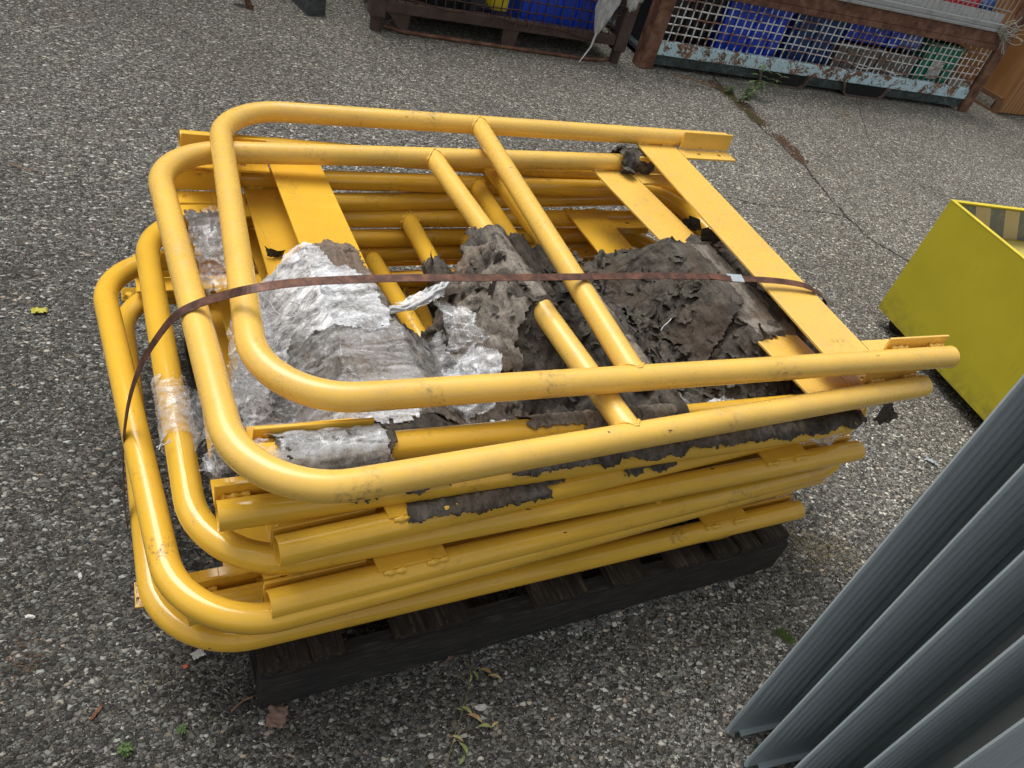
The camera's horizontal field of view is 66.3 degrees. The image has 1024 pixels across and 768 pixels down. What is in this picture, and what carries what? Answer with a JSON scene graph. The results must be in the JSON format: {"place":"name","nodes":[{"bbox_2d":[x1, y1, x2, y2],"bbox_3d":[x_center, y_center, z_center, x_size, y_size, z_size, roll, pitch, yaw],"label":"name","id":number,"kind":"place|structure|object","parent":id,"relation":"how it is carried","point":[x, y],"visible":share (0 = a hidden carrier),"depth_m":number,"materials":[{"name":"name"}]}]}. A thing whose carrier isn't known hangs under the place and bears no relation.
{"place":"outdoors","nodes":[
{"label":"outdoors","id":0,"kind":"place"},
{"bbox_2d":[245,0,253,9],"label":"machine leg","id":1,"kind":"object","parent":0,"point":[249,4],"visible":1,"depth_m":3.94,"materials":[{"name":"metal"}]},
{"bbox_2d":[292,0,325,15],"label":"timber beam","id":2,"kind":"structure","parent":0,"point":[312,7],"depth_m":4.09,"materials":[{"name":"grey wood"}]},
{"bbox_2d":[0,0,1023,767],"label":"ground","id":3,"kind":"structure","parent":0,"point":[112,94],"depth_m":2.23,"materials":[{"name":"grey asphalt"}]},
{"bbox_2d":[0,631,52,684],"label":"crack debris","id":4,"kind":"object","parent":3,"relation":"on","point":[14,664],"visible":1,"depth_m":1.39,"materials":[{"name":"grey stone"}]},
{"bbox_2d":[25,614,34,618],"bbox_3d":[-0.887,0.427,1.444,0.018,0.006,0.009,8,41,-12],"label":"stone","id":5,"kind":"object","parent":3,"relation":"on","point":[29,616],"visible":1,"depth_m":1.44,"materials":[{"name":"white stone"}]},
{"bbox_2d":[30,307,46,312],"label":"litter","id":6,"kind":"object","parent":3,"relation":"on","point":[38,310],"visible":1,"depth_m":2.02,"materials":[{"name":"yellow plastic"}]},
{"bbox_2d":[89,705,102,720],"bbox_3d":[-0.715,0.564,1.350,0.006,0.004,0.034,22,40,5],"label":"bark","id":7,"kind":"object","parent":3,"relation":"on","point":[95,712],"visible":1,"depth_m":1.35,"materials":[{"name":"brown wood"}]},
{"bbox_2d":[116,740,133,758],"bbox_3d":[-0.648,0.613,1.315,0.030,0.020,0.030,-3,44,-24],"label":"weed","id":8,"kind":"object","parent":3,"relation":"on","point":[125,749],"visible":1,"depth_m":1.31,"materials":[{"name":"green plant"}]},
{"bbox_2d":[176,723,186,734],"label":"weed","id":9,"kind":"object","parent":3,"relation":"on","point":[182,729],"visible":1,"depth_m":1.36,"materials":[{"name":"green plant"}]},
{"bbox_2d":[190,649,205,659],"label":"litter","id":10,"kind":"object","parent":3,"relation":"on","point":[198,653],"visible":0.94,"depth_m":1.47,"materials":[{"name":"white paper"}]},
{"bbox_2d":[231,696,252,711],"bbox_3d":[-0.490,0.578,1.421,0.044,0.003,0.007,-26,56,-40],"label":"twig","id":11,"kind":"object","parent":3,"relation":"on","point":[239,703],"visible":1,"depth_m":1.42,"materials":[{"name":"brown wood"}]},
{"bbox_2d":[263,704,288,728],"bbox_3d":[-0.424,0.599,1.414,0.039,0.010,0.047,12,40,-8],"label":"leaf","id":12,"kind":"object","parent":3,"relation":"on","point":[275,717],"visible":1,"depth_m":1.42,"materials":[{"name":"brown plant"}]},
{"bbox_2d":[443,656,452,663],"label":"leaf","id":13,"kind":"object","parent":3,"relation":"on","point":[449,658],"visible":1,"depth_m":1.58,"materials":[{"name":"brown plant"}]},
{"bbox_2d":[445,658,501,767],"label":"dry weed","id":14,"kind":"object","parent":3,"relation":"on","point":[474,715],"visible":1,"depth_m":1.50,"materials":[{"name":"brown plant"}]},
{"bbox_2d":[475,704,486,710],"bbox_3d":[-0.060,0.629,1.528,0.025,0.010,0.014,-5,45,-26],"label":"stone","id":15,"kind":"object","parent":3,"relation":"on","point":[480,707],"visible":1,"depth_m":1.52,"materials":[{"name":"white stone"}]},
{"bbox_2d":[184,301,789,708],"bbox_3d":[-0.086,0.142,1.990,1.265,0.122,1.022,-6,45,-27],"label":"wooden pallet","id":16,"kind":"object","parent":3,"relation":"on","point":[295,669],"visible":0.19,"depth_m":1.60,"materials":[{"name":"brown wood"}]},
{"bbox_2d":[121,276,749,608],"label":"guardrail frame","id":17,"kind":"object","parent":16,"relation":"on","point":[263,533],"visible":0.09,"depth_m":1.86,"materials":[{"name":"yellow paint"}]},
{"bbox_2d":[120,263,804,652],"bbox_3d":[-0.140,0.042,1.882,1.431,0.066,1.024,-6,46,-26],"label":"guardrail frame","id":18,"kind":"object","parent":17,"relation":"on","point":[172,621],"visible":0.31,"depth_m":1.54,"materials":[{"name":"yellow paint"}]},
{"bbox_2d":[132,254,772,626],"bbox_3d":[-0.083,-0.031,1.897,1.430,0.062,1.024,-6,45,-27],"label":"guardrail frame","id":19,"kind":"object","parent":18,"relation":"on","point":[232,582],"visible":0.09,"depth_m":1.36,"materials":[{"name":"yellow paint"}]},
{"bbox_2d":[93,242,823,634],"bbox_3d":[-0.109,-0.024,1.792,1.431,0.066,1.024,-8,46,-30],"label":"guardrail frame","id":20,"kind":"object","parent":19,"relation":"on","point":[181,590],"visible":0.48,"depth_m":1.36,"materials":[{"name":"yellow paint"}]},
{"bbox_2d":[163,227,840,618],"bbox_3d":[0.032,-0.069,1.851,1.430,0.064,1.024,-7,47,-30],"label":"guardrail frame","id":21,"kind":"object","parent":20,"relation":"on","point":[283,595],"visible":0.3,"depth_m":1.43,"materials":[{"name":"yellow paint"}]},
{"bbox_2d":[135,208,864,573],"bbox_3d":[-0.036,-0.109,1.783,1.431,0.066,1.024,-6,46,-27],"label":"guardrail frame","id":22,"kind":"object","parent":21,"relation":"on","point":[597,228],"visible":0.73,"depth_m":1.49,"materials":[{"name":"yellow paint"}]},
{"bbox_2d":[180,190,796,566],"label":"guardrail frame","id":23,"kind":"object","parent":22,"relation":"on","point":[304,540],"visible":0.21,"depth_m":1.41,"materials":[{"name":"yellow paint"}]},
{"bbox_2d":[174,168,866,531],"bbox_3d":[0.031,-0.200,1.769,1.430,0.061,1.024,-5,45,-25],"label":"guardrail frame","id":24,"kind":"object","parent":23,"relation":"on","point":[240,502],"visible":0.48,"depth_m":1.68,"materials":[{"name":"yellow paint"}]},
{"bbox_2d":[178,129,862,461],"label":"guardrail frame","id":25,"kind":"object","parent":24,"relation":"on","point":[312,207],"visible":0.3,"depth_m":1.66,"materials":[{"name":"yellow paint"}]},
{"bbox_2d":[148,141,932,503],"bbox_3d":[0.055,-0.244,1.660,1.430,0.062,1.024,-7,45,-28],"label":"guardrail frame","id":26,"kind":"object","parent":25,"relation":"on","point":[242,453],"visible":0.89,"depth_m":1.41,"materials":[{"name":"yellow paint"}]},
{"bbox_2d":[122,273,826,528],"bbox_3d":[0.006,-0.016,1.641,1.502,0.514,0.102,-6,45,-26],"label":"steel strap","id":27,"kind":"object","parent":26,"relation":"attached to","point":[173,317],"visible":0.88,"depth_m":1.38,"materials":[{"name":"metal"}]},
{"bbox_2d":[209,101,959,412],"bbox_3d":[0.118,-0.346,1.726,1.431,0.062,1.024,-4,44,-22],"label":"guardrail frame","id":28,"kind":"object","parent":26,"relation":"on","point":[832,338],"visible":0.99,"depth_m":1.58,"materials":[{"name":"yellow paint"}]},
{"bbox_2d":[205,146,897,523],"bbox_3d":[0.086,-0.195,1.769,1.507,0.269,1.110,-3,44,-24],"label":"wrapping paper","id":29,"kind":"object","parent":25,"relation":"on","point":[719,320],"visible":0.56,"depth_m":1.57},
{"bbox_2d":[155,208,841,483],"bbox_3d":[-0.030,-0.122,1.661,1.345,0.241,0.853,-3,44,-24],"label":"plastic film","id":30,"kind":"object","parent":22,"relation":"on","point":[205,228],"visible":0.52,"depth_m":1.50,"materials":[{"name":"clear plastic"}]},
{"bbox_2d":[367,0,640,63],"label":"container","id":31,"kind":"object","parent":3,"relation":"on","point":[482,13],"visible":0.91,"depth_m":4.41,"materials":[{"name":"brown metal"}]},
{"bbox_2d":[401,0,471,10],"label":"plastic crate","id":32,"kind":"object","parent":31,"relation":"in","point":[450,4],"depth_m":4.33,"materials":[{"name":"black plastic"}]},
{"bbox_2d":[484,0,508,11],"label":"plastic canister","id":33,"kind":"object","parent":31,"relation":"in","point":[498,3],"visible":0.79,"depth_m":4.40,"materials":[{"name":"yellow plastic"}]},
{"bbox_2d":[507,0,597,29],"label":"plastic crate","id":34,"kind":"object","parent":31,"relation":"in","point":[551,10],"visible":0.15,"depth_m":4.55,"materials":[{"name":"blue plastic"}]},
{"bbox_2d":[579,0,643,61],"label":"hanging film","id":35,"kind":"object","parent":31,"relation":"hanging from","point":[605,10],"visible":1,"depth_m":4.46,"materials":[{"name":"plastic"}]},
{"bbox_2d":[673,75,713,87],"bbox_3d":[1.134,-1.901,4.910,0.270,0.008,0.042,15,40,-5],"label":"pavement crack","id":36,"kind":"object","parent":3,"relation":"on","point":[693,79],"visible":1,"depth_m":4.91,"materials":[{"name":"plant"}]},
{"bbox_2d":[723,85,736,94],"bbox_3d":[1.356,-1.834,4.881,0.078,0.058,0.076,8,41,-12],"label":"weed","id":37,"kind":"object","parent":3,"relation":"on","point":[730,89],"visible":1,"depth_m":4.87,"materials":[{"name":"green plant"}]},
{"bbox_2d":[728,582,734,587],"bbox_3d":[0.538,0.491,1.919,0.012,0.008,0.021,-17,51,-35],"label":"stone","id":38,"kind":"object","parent":3,"relation":"on","point":[731,585],"visible":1,"depth_m":1.92,"materials":[{"name":"grey stone"}]},
{"bbox_2d":[702,78,770,126],"bbox_3d":[1.389,-1.731,4.811,0.207,0.008,0.717,-3,44,-24],"label":"crack debris","id":39,"kind":"object","parent":3,"relation":"on","point":[743,106],"visible":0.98,"depth_m":4.77,"materials":[{"name":"brown soil"}]},
{"bbox_2d":[716,87,769,126],"bbox_3d":[1.398,-1.697,4.775,0.129,0.008,0.535,-3,44,-24],"label":"moss","id":40,"kind":"object","parent":3,"relation":"on","point":[726,93],"visible":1,"depth_m":4.79,"materials":[{"name":"green plant"}]},
{"bbox_2d":[736,80,757,102],"bbox_3d":[1.433,-1.772,4.784,0.115,0.125,0.142,7,41,-13],"label":"weed","id":41,"kind":"object","parent":3,"relation":"on","point":[747,95],"visible":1,"depth_m":4.77,"materials":[{"name":"green plant"}]},
{"bbox_2d":[747,63,789,94],"bbox_3d":[1.588,-1.873,4.897,0.237,0.208,0.154,27,40,10],"label":"weed","id":42,"kind":"object","parent":3,"relation":"on","point":[759,87],"visible":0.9,"depth_m":4.90,"materials":[{"name":"green plant"}]},
{"bbox_2d":[774,627,795,643],"bbox_3d":[0.642,0.592,1.845,0.047,0.003,0.046,-3,44,-24],"label":"moss","id":43,"kind":"object","parent":3,"relation":"on","point":[784,635],"visible":1,"depth_m":1.85,"materials":[{"name":"green plant"}]},
{"bbox_2d":[771,130,809,165],"bbox_3d":[1.562,-1.335,4.421,0.139,0.008,0.435,2,42,-19],"label":"crack debris","id":44,"kind":"object","parent":3,"relation":"on","point":[785,143],"visible":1,"depth_m":4.41,"materials":[{"name":"brown soil"}]},
{"bbox_2d":[728,197,863,227],"bbox_3d":[1.304,-0.855,3.772,0.878,0.001,0.121,9,40,-12],"label":"pavement crack","id":45,"kind":"object","parent":3,"relation":"on","point":[789,207],"visible":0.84,"depth_m":3.77,"materials":[{"name":"black asphalt"}]},
{"bbox_2d":[710,72,908,261],"bbox_3d":[1.523,-1.306,4.377,0.175,0.001,2.222,0,43,-21],"label":"pavement crack","id":46,"kind":"object","parent":3,"relation":"on","point":[820,186],"visible":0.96,"depth_m":4.06,"materials":[{"name":"black asphalt"}]},
{"bbox_2d":[607,0,1023,111],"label":"container","id":47,"kind":"object","parent":3,"relation":"on","point":[651,46],"visible":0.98,"depth_m":5.25,"materials":[{"name":"metal"}]},
{"bbox_2d":[631,0,728,45],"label":"plastic crate","id":48,"kind":"object","parent":47,"relation":"on","point":[641,17],"visible":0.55,"depth_m":4.92,"materials":[{"name":"plastic"}]},
{"bbox_2d":[706,1,795,56],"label":"plastic crate","id":49,"kind":"object","parent":47,"relation":"on","point":[740,23],"visible":0.49,"depth_m":5.05,"materials":[{"name":"blue plastic"}]},
{"bbox_2d":[772,13,850,64],"bbox_3d":[1.932,-2.443,5.457,0.456,0.390,0.516,-3,44,-24],"label":"plastic crate","id":50,"kind":"object","parent":47,"relation":"on","point":[831,30],"visible":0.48,"depth_m":5.26,"materials":[{"name":"blue plastic"}]},
{"bbox_2d":[826,38,883,71],"bbox_3d":[2.320,-2.411,5.672,0.396,0.260,0.516,-3,44,-24],"label":"plastic crate","id":51,"kind":"object","parent":47,"relation":"on","point":[851,57],"visible":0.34,"depth_m":5.48,"materials":[{"name":"grey plastic"}]},
{"bbox_2d":[841,23,905,48],"bbox_3d":[2.467,-2.564,5.558,0.566,0.160,0.416,-3,44,-24],"label":"plastic crate","id":52,"kind":"object","parent":51,"relation":"on","point":[869,36],"visible":0.06,"depth_m":5.44,"materials":[{"name":"blue plastic"}]},
{"bbox_2d":[870,45,918,76],"bbox_3d":[2.665,-2.427,5.831,0.356,0.250,0.516,-3,44,-24],"label":"plastic crate","id":53,"kind":"object","parent":47,"relation":"on","point":[892,64],"visible":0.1,"depth_m":5.65,"materials":[{"name":"grey plastic"}]},
{"bbox_2d":[899,34,923,51],"bbox_3d":[2.832,-2.521,5.640,0.314,0.181,0.256,-3,44,-24],"label":"plastic bag","id":54,"kind":"object","parent":53,"relation":"on","point":[914,45],"visible":0.17,"depth_m":5.57,"materials":[{"name":"blue plastic"}]},
{"bbox_2d":[838,0,1020,32],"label":"container","id":55,"kind":"object","parent":47,"relation":"on","point":[959,14],"visible":0.99,"depth_m":5.36,"materials":[{"name":"white metal"}]},
{"bbox_2d":[942,0,982,7],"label":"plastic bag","id":56,"kind":"object","parent":55,"relation":"in","point":[969,4],"visible":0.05,"depth_m":5.49,"materials":[{"name":"plastic"}]},
{"bbox_2d":[978,0,996,10],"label":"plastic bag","id":57,"kind":"object","parent":55,"relation":"in","point":[993,3],"visible":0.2,"depth_m":5.59,"materials":[{"name":"blue plastic"}]},
{"bbox_2d":[997,15,1023,53],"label":"rope","id":58,"kind":"object","parent":55,"relation":"attached to","point":[1004,33],"visible":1,"depth_m":5.60,"materials":[{"name":"beige fabric"}]},
{"bbox_2d":[907,37,967,82],"bbox_3d":[3.035,-2.452,5.909,0.356,0.370,0.466,-3,44,-24],"label":"plastic crate","id":59,"kind":"object","parent":47,"relation":"on","point":[935,63],"visible":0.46,"depth_m":5.72,"materials":[{"name":"green plastic"}]},
{"bbox_2d":[945,54,964,83],"bbox_3d":[3.235,-2.458,6.047,0.160,0.300,0.300,-13,49,-32],"label":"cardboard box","id":60,"kind":"object","parent":47,"relation":"in","point":[954,69],"visible":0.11,"depth_m":5.97,"materials":[{"name":"brown cardboard"}]},
{"bbox_2d":[783,516,869,574],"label":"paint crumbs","id":61,"kind":"object","parent":3,"relation":"on","point":[824,550],"visible":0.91,"depth_m":2.09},
{"bbox_2d":[726,374,1023,736],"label":"steel post","id":62,"kind":"object","parent":3,"relation":"on","point":[983,466],"visible":0.45,"depth_m":1.33,"materials":[{"name":"grey metal"}]},
{"bbox_2d":[744,463,1023,767],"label":"steel post","id":63,"kind":"object","parent":3,"relation":"on","point":[978,553],"visible":0.53,"depth_m":1.34,"materials":[{"name":"grey metal"}]},
{"bbox_2d":[794,550,1023,767],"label":"steel post","id":64,"kind":"object","parent":3,"relation":"on","point":[978,632],"visible":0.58,"depth_m":1.32,"materials":[{"name":"grey metal"}]},
{"bbox_2d":[857,104,994,202],"bbox_3d":[2.400,-1.591,5.045,0.567,0.001,1.596,2,42,-19],"label":"pavement crack","id":65,"kind":"object","parent":3,"relation":"on","point":[890,164],"visible":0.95,"depth_m":4.80,"materials":[{"name":"black asphalt"}]},
{"bbox_2d":[925,456,939,466],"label":"litter","id":66,"kind":"object","parent":3,"relation":"on","point":[932,461],"visible":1,"depth_m":2.50,"materials":[{"name":"white paper"}]},
{"bbox_2d":[864,635,1023,767],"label":"steel post","id":67,"kind":"object","parent":3,"relation":"on","point":[984,706],"visible":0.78,"depth_m":1.29,"materials":[{"name":"grey metal"}]},
{"bbox_2d":[878,199,1023,420],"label":"container","id":68,"kind":"object","parent":3,"relation":"on","point":[959,281],"visible":0.99,"depth_m":2.74,"materials":[{"name":"yellow metal"}]},
{"bbox_2d":[947,0,1023,115],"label":"plywood crate","id":69,"kind":"object","parent":3,"relation":"on","point":[1003,87],"visible":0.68,"depth_m":6.20,"materials":[{"name":"brown wood"}]},
{"bbox_2d":[954,718,1023,767],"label":"steel post","id":70,"kind":"object","parent":3,"relation":"on","point":[1004,749],"visible":1,"depth_m":1.17,"materials":[{"name":"grey metal"}]}
]}

